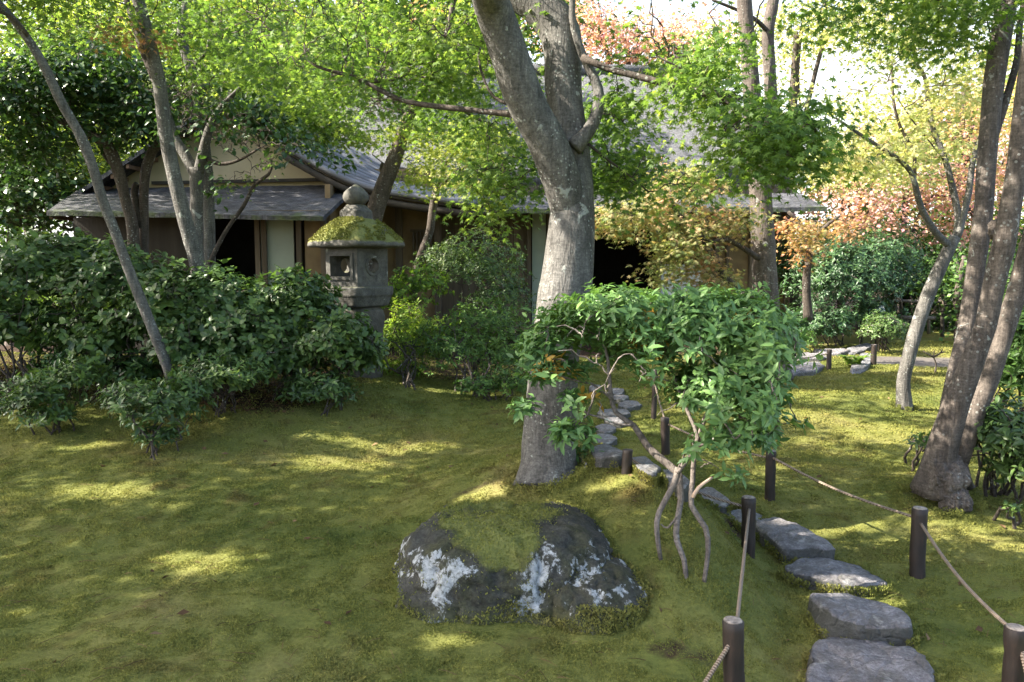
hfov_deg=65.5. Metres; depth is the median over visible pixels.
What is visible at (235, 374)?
shrub
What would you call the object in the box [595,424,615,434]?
stepping stone
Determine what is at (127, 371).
shrub
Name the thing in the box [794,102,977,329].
background tree
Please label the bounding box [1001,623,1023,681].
wooden stake
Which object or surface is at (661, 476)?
edge moss
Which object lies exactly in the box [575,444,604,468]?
seedling
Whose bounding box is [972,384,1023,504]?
bank shrub
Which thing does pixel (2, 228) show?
background tree
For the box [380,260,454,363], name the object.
maple bush
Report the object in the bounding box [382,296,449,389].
azalea bush
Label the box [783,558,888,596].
stepping stone
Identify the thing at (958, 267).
shrub
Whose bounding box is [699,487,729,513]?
stepping stone
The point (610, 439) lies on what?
stepping stone
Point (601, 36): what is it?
background tree
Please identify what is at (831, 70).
sky
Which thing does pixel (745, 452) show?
guide rope
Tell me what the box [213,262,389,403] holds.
camellia bush
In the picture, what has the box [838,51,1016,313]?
background tree
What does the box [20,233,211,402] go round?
camellia bush
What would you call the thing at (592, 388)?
stepping stone
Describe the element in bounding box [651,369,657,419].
wooden stake
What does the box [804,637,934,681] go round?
stepping stone
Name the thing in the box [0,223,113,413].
camellia bush
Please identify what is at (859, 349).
paving slab
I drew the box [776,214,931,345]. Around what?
evergreen bush
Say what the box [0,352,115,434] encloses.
shrub
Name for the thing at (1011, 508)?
seedling
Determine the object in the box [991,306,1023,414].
bank shrub
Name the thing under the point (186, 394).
shrub
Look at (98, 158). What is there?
background tree
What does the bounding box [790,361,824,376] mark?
rock
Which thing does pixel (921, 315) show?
maple tree
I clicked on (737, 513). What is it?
stepping stone
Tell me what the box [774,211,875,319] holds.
maple tree
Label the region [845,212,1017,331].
evergreen bush
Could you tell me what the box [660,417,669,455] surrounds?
wooden stake
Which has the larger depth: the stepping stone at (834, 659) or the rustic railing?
the rustic railing
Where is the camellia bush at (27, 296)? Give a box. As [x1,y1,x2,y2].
[0,237,51,351]
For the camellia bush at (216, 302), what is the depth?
6.66 m
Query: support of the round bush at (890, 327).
on the moss ground
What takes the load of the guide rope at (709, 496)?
attached to the wooden stake at (748, 501)
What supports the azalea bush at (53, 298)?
on the moss ground
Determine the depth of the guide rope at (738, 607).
3.34 m
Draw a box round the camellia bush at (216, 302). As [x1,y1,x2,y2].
[130,258,308,400]
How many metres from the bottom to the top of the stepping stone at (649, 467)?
0.151 m
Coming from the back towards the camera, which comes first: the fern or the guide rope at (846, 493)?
the fern
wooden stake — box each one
[621,449,632,474]
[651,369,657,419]
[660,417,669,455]
[722,616,744,681]
[741,495,755,558]
[764,449,776,501]
[826,349,831,369]
[870,344,876,364]
[909,506,927,578]
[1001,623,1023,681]
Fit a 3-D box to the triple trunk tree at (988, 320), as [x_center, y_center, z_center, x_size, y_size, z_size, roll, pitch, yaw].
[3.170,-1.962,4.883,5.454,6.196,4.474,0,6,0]
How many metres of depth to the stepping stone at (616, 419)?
7.51 m
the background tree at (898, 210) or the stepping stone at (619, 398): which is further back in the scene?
the background tree at (898, 210)
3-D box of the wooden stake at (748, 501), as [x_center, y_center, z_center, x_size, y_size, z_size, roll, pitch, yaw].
[1.258,1.020,4.245,0.081,0.392,0.081,0,6,0]
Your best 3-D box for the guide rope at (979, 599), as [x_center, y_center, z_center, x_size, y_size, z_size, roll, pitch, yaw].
[1.929,1.000,3.434,0.015,0.055,1.227,1,6,13]
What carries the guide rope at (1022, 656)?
attached to the wooden stake at (1013, 645)
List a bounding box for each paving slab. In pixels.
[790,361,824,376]
[795,352,826,361]
[813,348,849,355]
[847,343,870,354]
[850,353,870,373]
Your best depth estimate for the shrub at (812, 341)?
11.76 m
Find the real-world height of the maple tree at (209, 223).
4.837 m
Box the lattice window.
[410,229,431,259]
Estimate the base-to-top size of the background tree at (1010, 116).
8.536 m
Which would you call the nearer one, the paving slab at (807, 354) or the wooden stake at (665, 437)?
the wooden stake at (665, 437)
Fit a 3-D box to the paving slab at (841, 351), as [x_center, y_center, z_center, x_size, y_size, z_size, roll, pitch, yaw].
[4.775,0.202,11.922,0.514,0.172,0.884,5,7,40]
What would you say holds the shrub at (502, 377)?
on the moss ground
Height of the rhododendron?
1.338 m
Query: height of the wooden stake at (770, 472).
0.417 m
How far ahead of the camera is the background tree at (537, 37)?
24.48 m
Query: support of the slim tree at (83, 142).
on the moss ground
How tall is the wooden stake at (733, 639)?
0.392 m
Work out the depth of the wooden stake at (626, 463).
4.26 m
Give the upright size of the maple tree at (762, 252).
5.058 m
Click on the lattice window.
(411, 230)
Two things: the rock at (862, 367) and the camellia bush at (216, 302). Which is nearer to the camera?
the camellia bush at (216, 302)
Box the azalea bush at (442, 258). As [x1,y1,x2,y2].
[413,222,537,367]
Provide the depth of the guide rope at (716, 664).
2.77 m
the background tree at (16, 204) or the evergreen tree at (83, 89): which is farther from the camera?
the background tree at (16, 204)
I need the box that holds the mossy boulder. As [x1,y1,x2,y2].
[388,496,653,636]
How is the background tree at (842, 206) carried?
on the moss ground
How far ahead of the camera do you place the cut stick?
3.43 m
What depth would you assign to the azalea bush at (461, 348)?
8.03 m
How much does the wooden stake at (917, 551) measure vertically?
0.447 m
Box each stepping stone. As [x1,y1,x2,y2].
[589,384,601,394]
[591,444,622,467]
[592,433,616,446]
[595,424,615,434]
[596,409,630,418]
[604,416,625,427]
[607,388,624,395]
[613,395,628,404]
[617,400,641,411]
[632,456,660,486]
[663,469,689,502]
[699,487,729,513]
[725,509,761,527]
[755,517,835,564]
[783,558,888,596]
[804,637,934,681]
[807,593,913,646]
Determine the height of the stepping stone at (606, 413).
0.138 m
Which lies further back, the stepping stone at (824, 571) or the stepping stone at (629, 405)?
the stepping stone at (629, 405)
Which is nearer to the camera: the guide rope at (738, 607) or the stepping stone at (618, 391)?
the guide rope at (738, 607)
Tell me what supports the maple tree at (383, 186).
on the moss ground
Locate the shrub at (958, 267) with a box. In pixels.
[901,231,1011,342]
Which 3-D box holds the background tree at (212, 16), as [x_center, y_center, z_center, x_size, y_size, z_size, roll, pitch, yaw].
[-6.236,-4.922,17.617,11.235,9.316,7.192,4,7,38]
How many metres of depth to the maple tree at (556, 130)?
4.49 m
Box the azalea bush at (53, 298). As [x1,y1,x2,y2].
[7,278,207,354]
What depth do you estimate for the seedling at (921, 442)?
5.74 m
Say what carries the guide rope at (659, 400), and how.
attached to the wooden stake at (665, 437)
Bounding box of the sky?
[0,0,1023,261]
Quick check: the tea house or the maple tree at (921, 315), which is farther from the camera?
the tea house
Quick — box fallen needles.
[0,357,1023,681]
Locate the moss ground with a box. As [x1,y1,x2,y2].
[0,272,1023,681]
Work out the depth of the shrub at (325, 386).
6.62 m
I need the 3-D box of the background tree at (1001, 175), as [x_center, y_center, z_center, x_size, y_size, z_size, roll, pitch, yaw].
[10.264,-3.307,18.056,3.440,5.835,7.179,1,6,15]
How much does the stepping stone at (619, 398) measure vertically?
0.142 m
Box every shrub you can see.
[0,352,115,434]
[19,345,174,401]
[82,365,218,459]
[165,346,276,416]
[268,335,385,416]
[453,367,527,401]
[796,328,822,352]
[901,231,1011,342]
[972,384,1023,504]
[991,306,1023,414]
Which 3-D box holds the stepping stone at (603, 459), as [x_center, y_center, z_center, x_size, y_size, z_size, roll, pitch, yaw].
[0.543,0.681,4.580,0.211,0.141,0.404,0,6,0]
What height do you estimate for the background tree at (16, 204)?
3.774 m
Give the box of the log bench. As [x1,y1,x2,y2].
[901,315,935,333]
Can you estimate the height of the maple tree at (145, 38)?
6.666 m
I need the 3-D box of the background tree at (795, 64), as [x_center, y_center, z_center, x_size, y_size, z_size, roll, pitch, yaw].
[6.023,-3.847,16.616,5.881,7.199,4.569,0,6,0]
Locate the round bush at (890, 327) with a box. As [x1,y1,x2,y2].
[856,309,909,351]
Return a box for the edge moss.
[500,399,988,681]
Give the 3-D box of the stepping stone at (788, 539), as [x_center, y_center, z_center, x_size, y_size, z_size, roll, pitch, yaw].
[1.575,1.167,4.515,0.330,0.206,0.608,-1,6,-10]
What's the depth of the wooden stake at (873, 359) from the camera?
10.59 m
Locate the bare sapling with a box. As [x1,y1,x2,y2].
[206,150,288,277]
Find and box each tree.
[0,0,172,331]
[0,0,175,385]
[0,0,377,383]
[0,8,292,245]
[0,12,209,258]
[0,125,110,345]
[1,0,389,119]
[47,0,403,267]
[119,70,356,262]
[183,0,488,109]
[192,0,888,485]
[239,0,539,270]
[379,0,616,63]
[411,136,510,274]
[520,0,761,64]
[594,0,793,379]
[660,0,920,322]
[766,0,1023,512]
[771,0,1016,410]
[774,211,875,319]
[793,160,931,334]
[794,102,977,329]
[795,185,1023,314]
[825,150,998,314]
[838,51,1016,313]
[883,89,1023,250]
[916,25,1023,296]
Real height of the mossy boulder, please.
0.783 m
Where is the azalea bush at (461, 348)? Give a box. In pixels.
[394,290,533,397]
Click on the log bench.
(929, 319)
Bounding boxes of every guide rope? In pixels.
[632,458,741,506]
[654,384,664,416]
[668,424,765,457]
[703,645,729,681]
[736,508,750,617]
[773,457,910,516]
[920,523,1006,624]
[1020,651,1023,669]
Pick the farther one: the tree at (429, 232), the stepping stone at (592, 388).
the tree at (429, 232)
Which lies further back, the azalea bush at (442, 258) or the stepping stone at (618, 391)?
the azalea bush at (442, 258)
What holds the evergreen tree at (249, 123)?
on the moss ground
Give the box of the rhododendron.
[506,277,823,582]
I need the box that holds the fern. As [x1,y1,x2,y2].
[838,353,871,364]
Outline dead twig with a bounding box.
[923,349,945,372]
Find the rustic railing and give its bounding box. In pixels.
[893,297,945,336]
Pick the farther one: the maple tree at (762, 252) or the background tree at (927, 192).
the background tree at (927, 192)
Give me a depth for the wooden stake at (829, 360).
10.26 m
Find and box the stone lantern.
[307,184,404,378]
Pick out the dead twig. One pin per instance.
(933, 356)
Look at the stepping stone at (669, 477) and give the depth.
4.08 m
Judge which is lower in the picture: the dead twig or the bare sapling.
the dead twig
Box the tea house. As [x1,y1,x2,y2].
[46,63,826,354]
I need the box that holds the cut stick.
[691,476,712,497]
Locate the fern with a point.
(855, 360)
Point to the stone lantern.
(356, 236)
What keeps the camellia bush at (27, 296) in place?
on the moss ground
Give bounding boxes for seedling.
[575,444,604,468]
[902,429,929,471]
[992,499,1023,529]
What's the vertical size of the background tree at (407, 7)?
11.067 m

